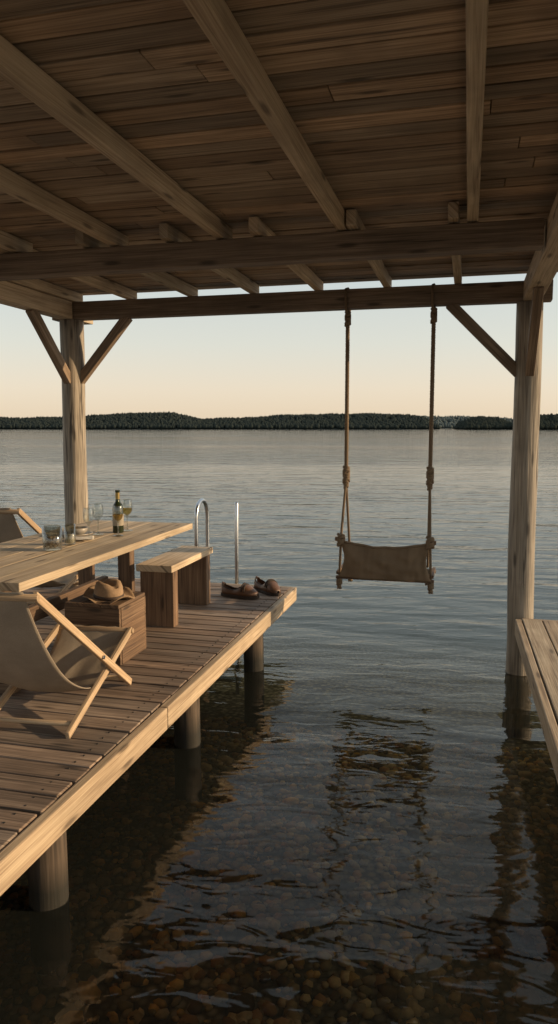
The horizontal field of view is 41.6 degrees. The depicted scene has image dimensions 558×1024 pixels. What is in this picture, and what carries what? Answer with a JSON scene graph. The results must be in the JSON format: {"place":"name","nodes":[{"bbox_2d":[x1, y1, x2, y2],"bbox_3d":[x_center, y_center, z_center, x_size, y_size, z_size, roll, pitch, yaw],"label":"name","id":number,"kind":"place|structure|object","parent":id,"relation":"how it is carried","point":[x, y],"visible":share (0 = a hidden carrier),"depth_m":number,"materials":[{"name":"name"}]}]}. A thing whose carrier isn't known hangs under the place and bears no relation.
{"place":"outdoors","nodes":[
{"label":"outdoors","id":0,"kind":"place"},
{"bbox_2d":[0,431,557,1023],"bbox_3d":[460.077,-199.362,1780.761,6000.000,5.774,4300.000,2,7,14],"label":"lake bed","id":1,"kind":"object","parent":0,"point":[366,657],"visible":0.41,"depth_m":6.42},
{"bbox_2d":[0,714,557,1023],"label":"pebbles","id":2,"kind":"object","parent":1,"relation":"on","point":[79,981],"visible":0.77,"depth_m":3.61,"materials":[{"name":"stone"}]},
{"bbox_2d":[0,428,557,625],"bbox_3d":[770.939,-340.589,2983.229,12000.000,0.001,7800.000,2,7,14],"label":"water","id":3,"kind":"structure","parent":0,"point":[385,447],"depth_m":32.58,"materials":[{"name":"grey liquid"}]},
{"bbox_2d":[0,576,296,974],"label":"wooden dock","id":4,"kind":"object","parent":3,"relation":"in","point":[55,784],"visible":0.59,"depth_m":3.69,"materials":[{"name":"brown wood"}]},
{"bbox_2d":[0,508,78,604],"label":"deck chair","id":5,"kind":"object","parent":4,"relation":"on","point":[9,529],"visible":0.35,"depth_m":5.53,"materials":[{"name":"brown wood"}]},
{"bbox_2d":[0,591,133,738],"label":"deck chair","id":6,"kind":"object","parent":4,"relation":"on","point":[78,657],"visible":1,"depth_m":3.53,"materials":[{"name":"brown wood"}]},
{"bbox_2d":[0,520,192,694],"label":"wooden table","id":7,"kind":"object","parent":4,"relation":"on","point":[27,562],"visible":0.65,"depth_m":4.58,"materials":[{"name":"brown wood"}]},
{"bbox_2d":[41,525,61,550],"bbox_3d":[-1.360,0.154,4.401,0.120,0.142,0.120,2,7,14],"label":"glass tumbler","id":8,"kind":"object","parent":7,"relation":"on","point":[50,542],"visible":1,"depth_m":4.39,"materials":[{"name":"clear glass"}]},
{"bbox_2d":[63,523,75,544],"bbox_3d":[-1.310,0.139,4.595,0.072,0.127,0.072,2,7,14],"label":"glass tumbler","id":9,"kind":"object","parent":7,"relation":"on","point":[70,538],"visible":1,"depth_m":4.58,"materials":[{"name":"glass"}]},
{"bbox_2d":[59,531,92,536],"bbox_3d":[-1.371,0.152,4.965,0.220,0.024,0.220,2,7,14],"label":"plate","id":10,"kind":"object","parent":7,"relation":"on","point":[84,534],"visible":0.45,"depth_m":4.99,"materials":[{"name":"white ceramic"}]},
{"bbox_2d":[69,526,87,534],"bbox_3d":[-1.359,0.129,4.970,0.130,0.050,0.130,2,7,14],"label":"bowl","id":11,"kind":"object","parent":10,"relation":"on","point":[80,530],"visible":0.91,"depth_m":4.93,"materials":[{"name":"white ceramic"}]},
{"bbox_2d":[76,535,93,539],"bbox_3d":[-1.285,0.167,4.769,0.161,0.017,0.121,-2,7,-14],"label":"napkin","id":12,"kind":"object","parent":7,"relation":"on","point":[84,537],"visible":0.71,"depth_m":4.75,"materials":[{"name":"fabric"}]},
{"bbox_2d":[112,490,123,532],"bbox_3d":[-1.127,-0.006,5.133,0.078,0.298,0.078,2,7,14],"label":"wine bottle","id":13,"kind":"object","parent":7,"relation":"on","point":[118,514],"visible":0.99,"depth_m":5.11,"materials":[{"name":"green glass"}]},
{"bbox_2d":[64,592,145,664],"bbox_3d":[-1.103,0.729,4.702,0.378,0.375,0.378,2,7,14],"label":"wooden crate","id":14,"kind":"object","parent":4,"relation":"on","point":[122,613],"visible":0.51,"depth_m":4.54,"materials":[{"name":"brown wood"}]},
{"bbox_2d":[83,579,134,603],"bbox_3d":[-1.079,0.491,4.644,0.365,0.118,0.306,12,16,43],"label":"sun hat","id":15,"kind":"object","parent":14,"relation":"on","point":[111,591],"visible":1,"depth_m":4.59,"materials":[{"name":"fabric"}]},
{"bbox_2d":[136,546,212,627],"bbox_3d":[-0.794,0.566,5.737,0.280,0.464,0.880,2,7,14],"label":"wooden bench","id":16,"kind":"object","parent":4,"relation":"on","point":[170,580],"visible":0.99,"depth_m":5.40,"materials":[{"name":"brown wood"}]},
{"bbox_2d":[194,498,241,693],"bbox_3d":[-0.579,0.954,6.992,0.402,2.169,0.361,2,7,14],"label":"dock ladder","id":17,"kind":"object","parent":4,"relation":"attached to","point":[237,680],"visible":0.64,"depth_m":6.91,"materials":[{"name":"metal"}]},
{"bbox_2d":[221,581,258,598],"bbox_3d":[-0.340,0.667,6.319,0.358,0.127,0.133,3,7,24],"label":"leather shoe","id":18,"kind":"object","parent":4,"relation":"on","point":[245,591],"visible":1,"depth_m":6.26,"materials":[{"name":"brown leather"}]},
{"bbox_2d":[253,576,280,595],"bbox_3d":[-0.101,0.646,6.498,0.133,0.127,0.358,-5,8,-35],"label":"leather shoe","id":19,"kind":"object","parent":4,"relation":"on","point":[270,587],"visible":1,"depth_m":6.42,"materials":[{"name":"brown leather"}]},
{"bbox_2d":[0,411,439,428],"bbox_3d":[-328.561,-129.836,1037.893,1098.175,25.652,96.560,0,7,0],"label":"distant forest","id":20,"kind":"object","parent":3,"relation":"on","point":[168,420],"visible":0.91,"depth_m":1003.05,"materials":[{"name":"green plant"}]},
{"bbox_2d":[0,0,557,737],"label":"wooden pavilion","id":21,"kind":"structure","parent":3,"relation":"in","point":[188,148],"depth_m":3.35,"materials":[{"name":"brown wood"}]},
{"bbox_2d":[335,283,436,593],"bbox_3d":[0.879,-0.577,5.888,0.802,2.416,0.411,2,7,14],"label":"rope swing","id":22,"kind":"object","parent":21,"relation":"hanging from","point":[387,563],"visible":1,"depth_m":5.82,"materials":[{"name":"fabric"}]},
{"bbox_2d":[416,415,512,427],"bbox_3d":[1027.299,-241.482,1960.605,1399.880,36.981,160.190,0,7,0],"label":"distant forest","id":23,"kind":"object","parent":3,"relation":"on","point":[450,421],"visible":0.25,"depth_m":1920.98,"materials":[{"name":"green plant"}]},
{"bbox_2d":[452,415,512,428],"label":"distant forest","id":24,"kind":"object","parent":3,"relation":"on","point":[483,422],"visible":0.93,"depth_m":848.46,"materials":[{"name":"green plant"}]},
{"bbox_2d":[515,618,557,796],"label":"wooden walkway","id":25,"kind":"structure","parent":3,"relation":"in","point":[540,640],"depth_m":4.50,"materials":[{"name":"brown wood"}]},
{"bbox_2d":[539,413,557,429],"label":"distant forest","id":26,"kind":"object","parent":3,"relation":"on","point":[548,422],"visible":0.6,"depth_m":801.95,"materials":[{"name":"green plant"}]},
{"bbox_2d":[0,272,557,418],"label":"sky","id":27,"kind":"structure","parent":0,"point":[249,365],"materials":[{"name":"beige"}]}
]}

